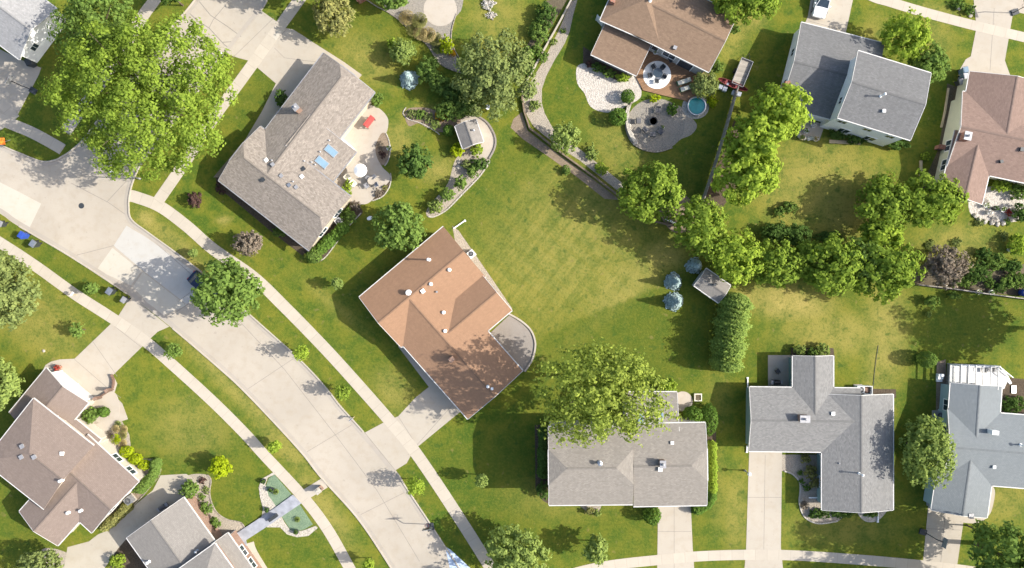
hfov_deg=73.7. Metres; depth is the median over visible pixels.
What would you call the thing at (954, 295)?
shrub
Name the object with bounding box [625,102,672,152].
bed edging
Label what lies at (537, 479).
planting bed
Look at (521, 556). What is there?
deciduous tree
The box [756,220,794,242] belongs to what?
shrub
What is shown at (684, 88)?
sun lounger
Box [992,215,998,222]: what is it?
flower clump
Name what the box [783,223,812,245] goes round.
shrub
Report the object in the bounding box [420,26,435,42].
ornamental grass
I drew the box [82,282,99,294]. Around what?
young tree
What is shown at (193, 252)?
young tree
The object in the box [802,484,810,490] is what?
bedding plant
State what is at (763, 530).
driveway
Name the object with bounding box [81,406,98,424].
shrub
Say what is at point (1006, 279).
shrub
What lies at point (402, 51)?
shrub
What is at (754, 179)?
deciduous tree
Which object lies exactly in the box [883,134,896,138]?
window
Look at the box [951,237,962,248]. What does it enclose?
bedding plant
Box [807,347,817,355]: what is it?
shrub
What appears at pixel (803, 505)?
bedding plant
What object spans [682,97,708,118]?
spa pad
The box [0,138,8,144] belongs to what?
road work sign
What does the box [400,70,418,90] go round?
blue spruce
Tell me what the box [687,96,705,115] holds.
round pool
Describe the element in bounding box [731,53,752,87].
utility trailer
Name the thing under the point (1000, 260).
shrub
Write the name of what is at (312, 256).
shrub
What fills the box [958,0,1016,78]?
driveway
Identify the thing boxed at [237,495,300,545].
boardwalk
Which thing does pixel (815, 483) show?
shrub
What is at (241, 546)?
window
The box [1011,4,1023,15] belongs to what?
basketball hoop
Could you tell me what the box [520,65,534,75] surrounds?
shrub
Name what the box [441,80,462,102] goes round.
shrub
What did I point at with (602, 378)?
deciduous tree
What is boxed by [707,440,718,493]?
hedge
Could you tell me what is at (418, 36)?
ornamental grass
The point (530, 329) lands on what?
kerb edging
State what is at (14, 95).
driveway
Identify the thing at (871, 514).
shrub
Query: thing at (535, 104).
shrub
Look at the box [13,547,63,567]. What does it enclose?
deciduous tree
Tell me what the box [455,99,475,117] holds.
shrub
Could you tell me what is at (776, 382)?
barbecue grill
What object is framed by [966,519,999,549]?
deciduous tree
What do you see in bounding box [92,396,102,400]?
brick pillar
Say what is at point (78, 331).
young tree
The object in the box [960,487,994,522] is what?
front walk
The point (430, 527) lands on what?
basketball hoop
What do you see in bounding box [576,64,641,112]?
rock bed
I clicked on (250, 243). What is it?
deciduous tree
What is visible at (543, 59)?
shrub
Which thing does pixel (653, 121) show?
fire pit
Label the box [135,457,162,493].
hedge
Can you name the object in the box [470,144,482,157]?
shrub
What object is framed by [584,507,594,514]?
shrub
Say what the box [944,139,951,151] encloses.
window
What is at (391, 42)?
shrub
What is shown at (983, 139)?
house
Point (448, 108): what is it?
shrub
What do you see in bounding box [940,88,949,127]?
timber edge
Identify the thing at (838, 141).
deck strip
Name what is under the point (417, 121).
bed edging
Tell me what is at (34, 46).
window
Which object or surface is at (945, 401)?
window
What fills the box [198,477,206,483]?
bedding plant
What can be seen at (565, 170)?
shrub
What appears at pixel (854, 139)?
shrub
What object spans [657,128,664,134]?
garden chair
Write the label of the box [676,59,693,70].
patio door
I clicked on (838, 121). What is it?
window
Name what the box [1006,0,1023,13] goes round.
road corner
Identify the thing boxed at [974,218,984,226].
bedding plant
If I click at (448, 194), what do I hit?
shrub
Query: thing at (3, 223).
wheeled bin
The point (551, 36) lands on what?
retaining wall
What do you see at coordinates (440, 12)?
round patio
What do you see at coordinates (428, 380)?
entry walk
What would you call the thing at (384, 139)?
planting bed
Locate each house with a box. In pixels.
[0,0,65,62]
[0,367,145,545]
[126,496,261,567]
[218,53,374,250]
[359,226,522,418]
[548,390,707,506]
[590,0,737,76]
[745,355,893,512]
[781,22,931,145]
[923,382,1023,518]
[935,71,1023,204]
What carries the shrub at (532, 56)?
on the mulch strip at (559, 4)
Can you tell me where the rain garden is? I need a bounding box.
[266,475,312,530]
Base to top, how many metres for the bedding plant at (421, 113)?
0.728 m
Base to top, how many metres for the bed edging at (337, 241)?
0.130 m
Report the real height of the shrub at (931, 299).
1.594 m
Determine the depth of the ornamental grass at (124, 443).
86.95 m
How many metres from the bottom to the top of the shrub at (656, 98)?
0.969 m
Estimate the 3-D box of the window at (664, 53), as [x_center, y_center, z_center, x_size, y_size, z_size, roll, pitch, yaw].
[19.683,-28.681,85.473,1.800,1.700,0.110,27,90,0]
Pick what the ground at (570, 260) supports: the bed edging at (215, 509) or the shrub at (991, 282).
the bed edging at (215, 509)
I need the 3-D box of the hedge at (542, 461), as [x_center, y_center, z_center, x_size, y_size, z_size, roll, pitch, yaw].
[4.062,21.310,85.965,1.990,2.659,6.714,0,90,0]
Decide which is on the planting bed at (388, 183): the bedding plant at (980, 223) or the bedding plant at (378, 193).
the bedding plant at (378, 193)
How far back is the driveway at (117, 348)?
87.25 m
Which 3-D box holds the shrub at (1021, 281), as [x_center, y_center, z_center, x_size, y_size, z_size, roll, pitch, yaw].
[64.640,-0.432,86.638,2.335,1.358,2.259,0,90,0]
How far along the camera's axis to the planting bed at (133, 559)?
87.26 m
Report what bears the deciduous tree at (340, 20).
on the ground at (570, 260)
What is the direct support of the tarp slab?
on the ground at (570, 260)
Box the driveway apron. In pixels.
[302,479,327,498]
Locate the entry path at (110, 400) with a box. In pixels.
[95,391,119,431]
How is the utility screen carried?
on the foundation strip at (884, 391)
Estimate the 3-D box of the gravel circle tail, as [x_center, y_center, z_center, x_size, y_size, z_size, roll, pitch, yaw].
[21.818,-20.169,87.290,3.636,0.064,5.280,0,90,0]
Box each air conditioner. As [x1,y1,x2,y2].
[123,493,136,505]
[334,217,343,223]
[466,249,476,258]
[853,384,864,392]
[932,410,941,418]
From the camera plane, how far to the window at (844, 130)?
85.72 m
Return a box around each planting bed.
[93,421,150,473]
[110,539,146,567]
[111,464,159,514]
[188,474,243,534]
[215,177,306,254]
[313,207,362,261]
[373,181,389,199]
[375,133,389,164]
[385,0,462,71]
[405,106,465,131]
[426,152,489,217]
[535,425,548,502]
[580,506,600,513]
[583,47,630,80]
[704,411,715,441]
[782,455,841,522]
[791,348,834,358]
[858,511,885,521]
[1001,378,1023,413]
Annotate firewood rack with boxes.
[934,144,945,150]
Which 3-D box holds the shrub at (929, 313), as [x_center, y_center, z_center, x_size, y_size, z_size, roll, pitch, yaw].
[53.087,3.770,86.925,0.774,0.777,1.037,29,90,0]
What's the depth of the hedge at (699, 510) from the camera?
86.15 m
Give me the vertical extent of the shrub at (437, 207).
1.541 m
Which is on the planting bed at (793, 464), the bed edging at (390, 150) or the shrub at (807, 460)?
the shrub at (807, 460)
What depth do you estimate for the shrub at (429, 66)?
85.13 m
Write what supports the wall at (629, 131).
on the ground at (570, 260)
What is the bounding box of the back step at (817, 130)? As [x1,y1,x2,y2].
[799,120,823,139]
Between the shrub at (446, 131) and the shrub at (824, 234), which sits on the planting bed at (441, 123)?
the shrub at (446, 131)
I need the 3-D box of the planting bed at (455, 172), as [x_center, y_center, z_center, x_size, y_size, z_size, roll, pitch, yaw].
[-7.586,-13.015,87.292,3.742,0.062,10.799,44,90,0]
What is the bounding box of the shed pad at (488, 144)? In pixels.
[461,115,494,157]
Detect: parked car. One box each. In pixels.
[187,270,216,293]
[811,0,830,18]
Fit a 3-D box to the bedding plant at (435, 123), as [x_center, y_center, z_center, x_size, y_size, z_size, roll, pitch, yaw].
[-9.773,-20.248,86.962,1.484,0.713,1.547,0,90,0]
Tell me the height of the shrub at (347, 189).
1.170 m
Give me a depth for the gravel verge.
87.26 m
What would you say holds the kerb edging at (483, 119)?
on the ground at (570, 260)
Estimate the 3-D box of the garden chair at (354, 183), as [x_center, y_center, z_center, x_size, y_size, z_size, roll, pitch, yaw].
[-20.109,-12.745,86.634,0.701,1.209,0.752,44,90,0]
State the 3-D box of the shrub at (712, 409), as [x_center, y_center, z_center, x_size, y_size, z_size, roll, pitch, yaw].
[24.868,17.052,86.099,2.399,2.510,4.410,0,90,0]
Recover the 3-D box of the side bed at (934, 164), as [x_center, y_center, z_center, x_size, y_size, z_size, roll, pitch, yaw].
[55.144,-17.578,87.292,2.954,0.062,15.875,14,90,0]
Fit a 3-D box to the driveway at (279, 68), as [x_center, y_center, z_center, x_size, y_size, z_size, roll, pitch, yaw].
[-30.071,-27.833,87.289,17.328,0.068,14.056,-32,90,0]
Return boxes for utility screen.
[861,385,872,394]
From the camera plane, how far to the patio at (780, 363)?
87.24 m
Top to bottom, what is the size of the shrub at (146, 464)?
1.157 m
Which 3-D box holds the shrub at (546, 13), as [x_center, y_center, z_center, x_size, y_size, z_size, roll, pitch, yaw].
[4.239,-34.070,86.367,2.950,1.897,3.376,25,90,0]
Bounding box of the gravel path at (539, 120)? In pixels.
[523,0,622,190]
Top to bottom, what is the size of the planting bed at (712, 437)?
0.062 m
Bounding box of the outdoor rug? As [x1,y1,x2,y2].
[643,61,670,88]
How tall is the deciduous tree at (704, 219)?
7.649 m
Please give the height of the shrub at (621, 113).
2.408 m
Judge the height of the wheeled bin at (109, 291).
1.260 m
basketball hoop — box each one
[5,75,37,94]
[422,522,433,531]
[919,528,947,548]
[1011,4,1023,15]
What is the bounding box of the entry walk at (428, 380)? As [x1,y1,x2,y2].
[398,346,433,387]
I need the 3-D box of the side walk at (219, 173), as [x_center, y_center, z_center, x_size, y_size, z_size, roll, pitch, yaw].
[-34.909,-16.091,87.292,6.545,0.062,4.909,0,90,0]
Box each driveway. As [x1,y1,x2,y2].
[0,50,40,129]
[43,297,168,422]
[64,474,198,567]
[229,11,360,139]
[365,383,459,469]
[657,506,693,567]
[745,452,782,567]
[806,0,852,32]
[923,506,963,563]
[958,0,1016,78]
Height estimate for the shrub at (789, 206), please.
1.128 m
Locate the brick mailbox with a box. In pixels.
[314,485,323,494]
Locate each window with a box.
[29,42,39,51]
[111,453,123,461]
[125,465,137,474]
[239,544,248,555]
[248,556,256,567]
[319,227,327,236]
[333,208,342,217]
[650,45,658,51]
[661,51,675,60]
[835,120,848,124]
[836,127,851,133]
[860,127,873,131]
[861,135,876,141]
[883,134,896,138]
[939,159,946,171]
[943,398,947,410]
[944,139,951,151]
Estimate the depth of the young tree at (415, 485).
83.79 m
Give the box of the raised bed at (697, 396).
[694,393,701,400]
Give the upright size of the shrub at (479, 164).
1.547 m
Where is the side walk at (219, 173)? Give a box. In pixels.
[214,140,244,176]
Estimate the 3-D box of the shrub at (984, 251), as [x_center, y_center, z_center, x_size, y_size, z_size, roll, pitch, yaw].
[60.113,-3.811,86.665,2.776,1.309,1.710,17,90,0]
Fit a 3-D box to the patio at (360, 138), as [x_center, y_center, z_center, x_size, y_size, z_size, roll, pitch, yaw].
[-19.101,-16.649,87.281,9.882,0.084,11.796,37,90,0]
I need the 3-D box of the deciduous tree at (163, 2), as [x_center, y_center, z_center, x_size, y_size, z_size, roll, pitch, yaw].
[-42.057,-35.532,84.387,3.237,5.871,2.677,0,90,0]
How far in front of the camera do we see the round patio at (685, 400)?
87.25 m
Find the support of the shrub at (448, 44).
on the planting bed at (415, 7)
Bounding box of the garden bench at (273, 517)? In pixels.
[268,513,277,521]
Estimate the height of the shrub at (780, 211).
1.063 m
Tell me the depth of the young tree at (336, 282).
84.84 m
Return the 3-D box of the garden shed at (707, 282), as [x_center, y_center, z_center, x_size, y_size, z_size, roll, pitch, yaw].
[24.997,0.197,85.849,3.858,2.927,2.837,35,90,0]
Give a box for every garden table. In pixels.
[367,177,374,184]
[653,68,662,77]
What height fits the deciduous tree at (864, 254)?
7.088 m
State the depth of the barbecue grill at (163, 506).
86.28 m
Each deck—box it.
[636,51,709,102]
[946,364,1013,388]
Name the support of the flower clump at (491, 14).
on the ground at (570, 260)
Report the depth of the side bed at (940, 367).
87.26 m
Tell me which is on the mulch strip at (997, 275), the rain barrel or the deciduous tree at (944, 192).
the rain barrel
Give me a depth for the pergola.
84.52 m
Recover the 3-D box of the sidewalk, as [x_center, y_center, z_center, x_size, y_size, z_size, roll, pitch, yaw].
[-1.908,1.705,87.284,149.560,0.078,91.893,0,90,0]
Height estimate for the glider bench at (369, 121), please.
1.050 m
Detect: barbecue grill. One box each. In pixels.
[157,502,168,511]
[771,380,782,384]
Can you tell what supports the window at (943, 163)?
in the house at (983, 139)
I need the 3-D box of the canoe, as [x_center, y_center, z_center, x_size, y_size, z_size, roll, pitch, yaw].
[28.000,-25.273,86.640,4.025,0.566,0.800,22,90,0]
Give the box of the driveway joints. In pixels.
[74,16,993,556]
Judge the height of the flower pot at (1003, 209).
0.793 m
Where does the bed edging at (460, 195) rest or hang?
on the ground at (570, 260)
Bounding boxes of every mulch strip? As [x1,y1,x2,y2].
[511,112,617,199]
[526,0,566,59]
[659,191,693,232]
[705,121,739,208]
[911,263,1023,295]
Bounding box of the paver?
[1011,385,1015,392]
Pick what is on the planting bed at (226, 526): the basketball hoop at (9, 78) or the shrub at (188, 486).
the shrub at (188, 486)
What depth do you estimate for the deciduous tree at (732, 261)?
81.86 m
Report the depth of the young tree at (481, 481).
84.06 m
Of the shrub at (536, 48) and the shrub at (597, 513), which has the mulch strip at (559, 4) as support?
the shrub at (536, 48)
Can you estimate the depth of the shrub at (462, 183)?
85.91 m
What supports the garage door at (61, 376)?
in the house at (65, 469)
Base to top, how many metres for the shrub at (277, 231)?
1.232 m
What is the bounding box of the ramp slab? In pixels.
[273,28,281,39]
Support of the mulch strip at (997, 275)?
on the ground at (570, 260)
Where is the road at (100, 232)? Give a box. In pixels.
[0,0,449,567]
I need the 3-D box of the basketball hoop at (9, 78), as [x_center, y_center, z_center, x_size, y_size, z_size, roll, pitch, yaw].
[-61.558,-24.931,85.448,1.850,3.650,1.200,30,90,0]
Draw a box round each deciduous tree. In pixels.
[0,249,41,331]
[0,357,25,410]
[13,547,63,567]
[37,9,238,182]
[46,0,137,72]
[161,0,183,5]
[189,256,265,326]
[208,455,233,479]
[230,230,262,257]
[311,0,355,37]
[371,201,426,251]
[372,0,408,10]
[396,141,433,178]
[449,27,539,121]
[484,523,552,567]
[529,337,682,448]
[548,121,580,155]
[581,532,607,566]
[616,160,685,224]
[672,193,729,261]
[710,0,781,25]
[710,144,783,206]
[710,228,767,288]
[721,108,792,168]
[748,82,814,141]
[752,236,805,289]
[792,239,820,282]
[799,230,866,297]
[848,237,884,291]
[852,237,927,304]
[853,169,915,244]
[855,218,904,249]
[879,6,932,62]
[894,167,969,228]
[898,413,957,489]
[907,40,950,83]
[925,244,973,289]
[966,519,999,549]
[967,520,1023,567]
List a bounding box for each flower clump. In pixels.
[481,0,496,11]
[485,11,496,19]
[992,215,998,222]
[1004,208,1012,216]
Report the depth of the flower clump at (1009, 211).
86.94 m
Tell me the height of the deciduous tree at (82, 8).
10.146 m
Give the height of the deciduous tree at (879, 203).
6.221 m
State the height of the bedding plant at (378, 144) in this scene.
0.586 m
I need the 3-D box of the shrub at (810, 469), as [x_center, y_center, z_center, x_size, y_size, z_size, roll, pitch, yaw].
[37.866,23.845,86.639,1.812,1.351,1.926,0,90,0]
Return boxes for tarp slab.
[446,547,469,567]
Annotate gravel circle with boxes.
[629,99,684,150]
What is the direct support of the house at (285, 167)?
on the ground at (570, 260)
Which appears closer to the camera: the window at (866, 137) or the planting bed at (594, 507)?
the window at (866, 137)
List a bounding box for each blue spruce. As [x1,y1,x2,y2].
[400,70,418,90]
[663,292,683,311]
[664,271,681,290]
[684,257,701,273]
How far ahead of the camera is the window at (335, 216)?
85.89 m
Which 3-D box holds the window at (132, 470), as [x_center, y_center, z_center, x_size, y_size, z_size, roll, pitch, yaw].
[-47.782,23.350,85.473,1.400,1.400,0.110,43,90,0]
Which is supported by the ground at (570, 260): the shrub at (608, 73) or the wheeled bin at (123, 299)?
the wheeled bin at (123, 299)
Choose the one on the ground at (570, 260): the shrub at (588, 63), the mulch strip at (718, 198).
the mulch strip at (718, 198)
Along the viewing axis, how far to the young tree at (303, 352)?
83.80 m
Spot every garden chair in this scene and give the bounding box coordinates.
[343,173,350,180]
[349,179,356,187]
[642,126,648,133]
[655,106,660,112]
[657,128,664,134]
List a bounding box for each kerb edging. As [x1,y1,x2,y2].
[478,115,496,158]
[509,314,535,371]
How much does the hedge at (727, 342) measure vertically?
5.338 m
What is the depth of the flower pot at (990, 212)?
86.70 m
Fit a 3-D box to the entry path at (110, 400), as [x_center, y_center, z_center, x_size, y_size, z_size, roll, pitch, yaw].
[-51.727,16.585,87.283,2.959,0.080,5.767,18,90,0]
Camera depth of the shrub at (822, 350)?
86.29 m
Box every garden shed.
[454,119,483,149]
[692,268,730,302]
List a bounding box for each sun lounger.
[676,77,690,86]
[679,85,692,92]
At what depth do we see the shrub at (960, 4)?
86.71 m
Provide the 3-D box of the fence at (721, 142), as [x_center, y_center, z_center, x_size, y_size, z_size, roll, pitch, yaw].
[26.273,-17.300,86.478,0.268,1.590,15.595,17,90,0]
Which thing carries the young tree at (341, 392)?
on the ground at (570, 260)
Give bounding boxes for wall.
[110,374,114,388]
[521,96,672,225]
[522,0,571,91]
[625,105,635,141]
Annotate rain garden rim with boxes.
[259,472,316,536]
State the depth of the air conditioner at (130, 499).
86.38 m
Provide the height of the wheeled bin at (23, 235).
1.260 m
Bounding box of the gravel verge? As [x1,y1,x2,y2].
[42,548,66,567]
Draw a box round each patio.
[334,105,389,203]
[423,0,456,25]
[491,315,534,370]
[678,391,692,410]
[768,355,791,385]
[968,186,1023,221]
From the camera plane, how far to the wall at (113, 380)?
86.94 m
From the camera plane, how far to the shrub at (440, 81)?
85.40 m
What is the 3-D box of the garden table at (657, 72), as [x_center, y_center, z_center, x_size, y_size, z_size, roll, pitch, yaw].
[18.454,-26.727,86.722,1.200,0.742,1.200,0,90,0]
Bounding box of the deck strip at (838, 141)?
[829,140,859,144]
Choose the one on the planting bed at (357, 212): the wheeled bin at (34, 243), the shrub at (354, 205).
the shrub at (354, 205)
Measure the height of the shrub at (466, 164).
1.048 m
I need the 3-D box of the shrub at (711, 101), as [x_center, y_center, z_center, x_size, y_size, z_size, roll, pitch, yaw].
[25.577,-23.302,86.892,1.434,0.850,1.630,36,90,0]
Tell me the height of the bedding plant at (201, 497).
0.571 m
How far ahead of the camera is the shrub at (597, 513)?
86.75 m
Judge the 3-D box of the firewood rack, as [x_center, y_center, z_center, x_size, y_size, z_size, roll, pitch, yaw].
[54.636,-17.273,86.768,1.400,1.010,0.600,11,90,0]
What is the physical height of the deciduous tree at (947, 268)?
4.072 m
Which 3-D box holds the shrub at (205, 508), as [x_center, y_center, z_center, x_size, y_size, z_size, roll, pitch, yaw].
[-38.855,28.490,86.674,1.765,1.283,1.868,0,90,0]
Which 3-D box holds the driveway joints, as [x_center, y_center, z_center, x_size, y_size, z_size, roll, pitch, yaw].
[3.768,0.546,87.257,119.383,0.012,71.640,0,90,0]
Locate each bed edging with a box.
[120,458,160,520]
[207,475,244,526]
[317,213,360,260]
[367,0,460,72]
[372,173,391,200]
[384,133,390,165]
[403,107,439,134]
[428,163,487,217]
[451,13,460,59]
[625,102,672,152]
[784,471,837,523]
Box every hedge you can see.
[100,503,133,531]
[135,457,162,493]
[314,221,349,254]
[536,425,547,478]
[691,492,716,515]
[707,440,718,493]
[708,291,755,372]
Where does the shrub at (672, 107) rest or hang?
on the gravel circle
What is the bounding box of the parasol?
[354,164,366,176]
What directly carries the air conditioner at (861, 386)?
on the foundation strip at (884, 391)
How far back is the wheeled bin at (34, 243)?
86.07 m
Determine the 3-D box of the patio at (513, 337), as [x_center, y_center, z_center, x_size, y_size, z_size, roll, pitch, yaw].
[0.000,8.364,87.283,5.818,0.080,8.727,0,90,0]
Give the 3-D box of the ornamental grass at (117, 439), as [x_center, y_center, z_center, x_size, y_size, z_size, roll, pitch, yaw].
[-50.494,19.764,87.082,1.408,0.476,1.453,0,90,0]
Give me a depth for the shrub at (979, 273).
86.29 m
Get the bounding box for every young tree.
[67,322,85,338]
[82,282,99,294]
[162,343,182,359]
[188,248,197,257]
[267,440,282,453]
[292,344,309,360]
[331,277,343,289]
[333,384,350,400]
[362,557,374,567]
[404,475,424,496]
[473,473,488,487]
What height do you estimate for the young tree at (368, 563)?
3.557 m
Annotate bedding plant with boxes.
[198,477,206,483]
[198,493,206,500]
[201,486,209,494]
[374,188,383,196]
[375,141,383,149]
[378,151,385,158]
[406,109,415,118]
[414,109,425,119]
[423,112,432,123]
[430,119,440,130]
[800,501,808,509]
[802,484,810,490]
[924,239,934,251]
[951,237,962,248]
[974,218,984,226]
[999,230,1008,241]
[1004,217,1010,226]
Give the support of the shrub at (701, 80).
on the ground at (570, 260)
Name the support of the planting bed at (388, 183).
on the ground at (570, 260)
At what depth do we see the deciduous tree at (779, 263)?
82.26 m
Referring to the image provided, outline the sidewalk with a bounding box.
[0,0,1023,567]
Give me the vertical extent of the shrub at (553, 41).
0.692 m
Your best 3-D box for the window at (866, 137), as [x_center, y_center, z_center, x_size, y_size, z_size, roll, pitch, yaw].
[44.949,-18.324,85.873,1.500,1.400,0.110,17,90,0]
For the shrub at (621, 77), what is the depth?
86.55 m
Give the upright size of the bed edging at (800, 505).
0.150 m
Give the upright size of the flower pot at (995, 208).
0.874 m
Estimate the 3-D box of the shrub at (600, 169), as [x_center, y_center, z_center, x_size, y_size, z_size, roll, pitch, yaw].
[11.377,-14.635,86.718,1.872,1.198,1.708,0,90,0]
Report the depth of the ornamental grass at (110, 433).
86.94 m
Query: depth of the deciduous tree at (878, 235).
82.34 m
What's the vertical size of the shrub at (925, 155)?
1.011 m
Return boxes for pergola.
[947,363,998,389]
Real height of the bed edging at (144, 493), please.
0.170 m
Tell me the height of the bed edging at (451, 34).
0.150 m
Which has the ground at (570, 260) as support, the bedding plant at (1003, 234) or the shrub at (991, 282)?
the bedding plant at (1003, 234)
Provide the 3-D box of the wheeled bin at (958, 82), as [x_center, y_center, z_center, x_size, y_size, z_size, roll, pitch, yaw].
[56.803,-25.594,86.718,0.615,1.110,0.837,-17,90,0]
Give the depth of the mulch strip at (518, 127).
87.26 m
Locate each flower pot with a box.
[53,364,61,370]
[986,210,993,214]
[991,206,999,210]
[999,206,1006,211]
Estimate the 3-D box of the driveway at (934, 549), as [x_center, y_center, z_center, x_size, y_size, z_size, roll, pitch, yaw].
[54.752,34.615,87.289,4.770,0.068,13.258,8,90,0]
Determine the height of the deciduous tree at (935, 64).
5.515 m
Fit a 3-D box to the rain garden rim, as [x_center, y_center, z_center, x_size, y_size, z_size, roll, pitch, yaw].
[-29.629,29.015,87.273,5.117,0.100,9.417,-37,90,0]
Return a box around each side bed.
[922,84,956,195]
[936,359,945,409]
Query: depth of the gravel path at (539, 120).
87.26 m
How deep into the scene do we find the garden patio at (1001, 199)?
87.26 m
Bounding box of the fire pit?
[649,117,657,125]
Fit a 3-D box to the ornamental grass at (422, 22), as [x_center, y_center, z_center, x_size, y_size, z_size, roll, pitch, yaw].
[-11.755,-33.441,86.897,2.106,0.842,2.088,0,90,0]
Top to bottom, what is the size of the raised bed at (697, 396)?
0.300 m
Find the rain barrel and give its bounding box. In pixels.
[1018,289,1023,296]
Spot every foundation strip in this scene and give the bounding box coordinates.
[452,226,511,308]
[861,389,895,397]
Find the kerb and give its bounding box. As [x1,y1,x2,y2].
[0,0,459,567]
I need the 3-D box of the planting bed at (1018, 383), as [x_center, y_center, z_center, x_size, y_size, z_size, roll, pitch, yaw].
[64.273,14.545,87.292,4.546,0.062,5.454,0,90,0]
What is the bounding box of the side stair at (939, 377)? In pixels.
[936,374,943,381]
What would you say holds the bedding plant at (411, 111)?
on the planting bed at (441, 123)
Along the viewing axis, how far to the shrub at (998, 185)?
86.42 m
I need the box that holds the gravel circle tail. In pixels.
[678,106,696,138]
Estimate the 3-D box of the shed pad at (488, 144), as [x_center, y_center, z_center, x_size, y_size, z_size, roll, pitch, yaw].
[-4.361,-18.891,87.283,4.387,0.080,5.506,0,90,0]
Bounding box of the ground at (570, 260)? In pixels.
[0,0,1023,567]
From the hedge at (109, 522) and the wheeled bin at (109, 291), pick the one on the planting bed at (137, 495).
the hedge at (109, 522)
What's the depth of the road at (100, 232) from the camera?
87.27 m
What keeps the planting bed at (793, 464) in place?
on the ground at (570, 260)
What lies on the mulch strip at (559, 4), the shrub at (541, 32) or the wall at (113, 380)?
the shrub at (541, 32)
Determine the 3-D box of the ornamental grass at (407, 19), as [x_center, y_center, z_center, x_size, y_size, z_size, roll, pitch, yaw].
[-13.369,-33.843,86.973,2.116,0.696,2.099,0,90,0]
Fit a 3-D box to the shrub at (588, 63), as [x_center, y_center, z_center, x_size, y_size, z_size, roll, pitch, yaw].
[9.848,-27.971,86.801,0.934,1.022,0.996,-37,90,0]
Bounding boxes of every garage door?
[52,370,78,386]
[67,383,92,399]
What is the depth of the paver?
87.15 m
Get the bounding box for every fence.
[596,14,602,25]
[702,86,738,200]
[915,284,1023,298]
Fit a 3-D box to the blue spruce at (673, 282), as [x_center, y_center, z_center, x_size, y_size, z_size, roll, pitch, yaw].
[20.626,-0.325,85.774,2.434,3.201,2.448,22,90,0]
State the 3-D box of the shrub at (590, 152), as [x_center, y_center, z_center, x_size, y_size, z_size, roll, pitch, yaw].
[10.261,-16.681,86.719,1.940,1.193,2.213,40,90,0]
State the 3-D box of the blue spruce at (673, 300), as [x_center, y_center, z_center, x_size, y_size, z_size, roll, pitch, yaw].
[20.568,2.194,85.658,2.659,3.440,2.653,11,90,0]
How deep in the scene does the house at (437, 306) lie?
83.73 m
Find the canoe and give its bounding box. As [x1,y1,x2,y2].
[718,78,747,90]
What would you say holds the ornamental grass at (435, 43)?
on the planting bed at (415, 7)
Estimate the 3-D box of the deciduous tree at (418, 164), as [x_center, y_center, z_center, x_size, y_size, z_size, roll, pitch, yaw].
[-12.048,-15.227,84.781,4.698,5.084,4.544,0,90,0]
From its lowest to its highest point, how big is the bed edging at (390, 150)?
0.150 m
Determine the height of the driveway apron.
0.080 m
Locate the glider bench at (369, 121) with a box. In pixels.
[363,115,375,128]
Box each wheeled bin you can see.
[0,220,8,226]
[17,231,30,238]
[24,58,36,67]
[28,239,42,247]
[105,287,117,295]
[120,296,130,303]
[954,78,963,85]
[957,66,968,74]
[958,73,967,78]
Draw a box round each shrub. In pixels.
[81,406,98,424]
[97,406,110,416]
[108,553,125,567]
[119,445,133,457]
[128,453,142,464]
[137,459,149,470]
[178,479,200,498]
[187,191,201,207]
[200,501,212,515]
[210,516,220,529]
[272,227,285,236]
[274,89,287,106]
[306,247,322,263]
[340,207,356,224]
[341,178,351,194]
[349,200,360,210]
[371,92,383,107]
[387,37,397,47]
[388,36,416,65]
[415,55,439,83]
[427,199,442,213]
[428,71,450,95]
[432,100,462,121]
[439,33,453,54]
[439,187,455,201]
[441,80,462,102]
[443,124,454,136]
[450,142,464,156]
[453,174,466,191]
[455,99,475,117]
[460,159,473,169]
[466,167,478,178]
[469,158,489,170]
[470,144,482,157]
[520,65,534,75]
[522,45,537,62]
[528,20,549,43]
[529,100,541,111]
[531,42,542,55]
[535,0,556,28]
[536,480,548,499]
[538,50,548,63]
[550,38,557,45]
[562,164,570,175]
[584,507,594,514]
[585,59,592,67]
[585,142,599,161]
[591,62,605,72]
[592,508,601,516]
[594,162,608,175]
[602,68,615,77]
[608,107,626,126]
[615,72,629,81]
[621,89,634,103]
[643,507,661,524]
[649,94,660,102]
[659,377,677,390]
[667,102,678,115]
[682,405,702,421]
[688,70,718,98]
[701,402,718,436]
[706,95,717,107]
[711,59,723,72]
[730,24,740,33]
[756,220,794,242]
[773,206,785,218]
[783,201,798,214]
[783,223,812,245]
[793,344,805,354]
[800,454,810,463]
[803,464,818,479]
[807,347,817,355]
[808,508,829,518]
[809,478,818,487]
[812,231,844,241]
[815,343,829,355]
[827,129,844,139]
[830,511,856,518]
[845,134,867,144]
[863,512,877,517]
[884,139,910,150]
[916,351,937,368]
[920,152,930,160]
[924,295,939,309]
[925,310,931,317]
[947,290,961,300]
[952,0,966,9]
[960,276,975,288]
[964,254,978,273]
[964,259,992,283]
[965,3,975,14]
[975,247,995,260]
[983,252,1008,271]
[984,278,995,288]
[991,179,1012,192]
[993,283,1008,293]
[999,270,1021,289]
[1001,258,1022,274]
[1001,395,1023,413]
[1006,234,1023,254]
[1009,183,1023,199]
[1011,203,1023,222]
[1013,272,1023,288]
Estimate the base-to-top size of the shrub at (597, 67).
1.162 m
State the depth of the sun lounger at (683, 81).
86.70 m
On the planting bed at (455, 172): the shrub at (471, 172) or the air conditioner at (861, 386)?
the shrub at (471, 172)
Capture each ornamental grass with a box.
[106,430,114,438]
[110,434,120,444]
[111,425,119,433]
[118,430,126,439]
[118,439,126,447]
[119,425,127,433]
[399,9,414,25]
[405,21,421,36]
[411,12,426,27]
[413,28,426,40]
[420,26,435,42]
[428,32,441,45]
[432,41,443,53]

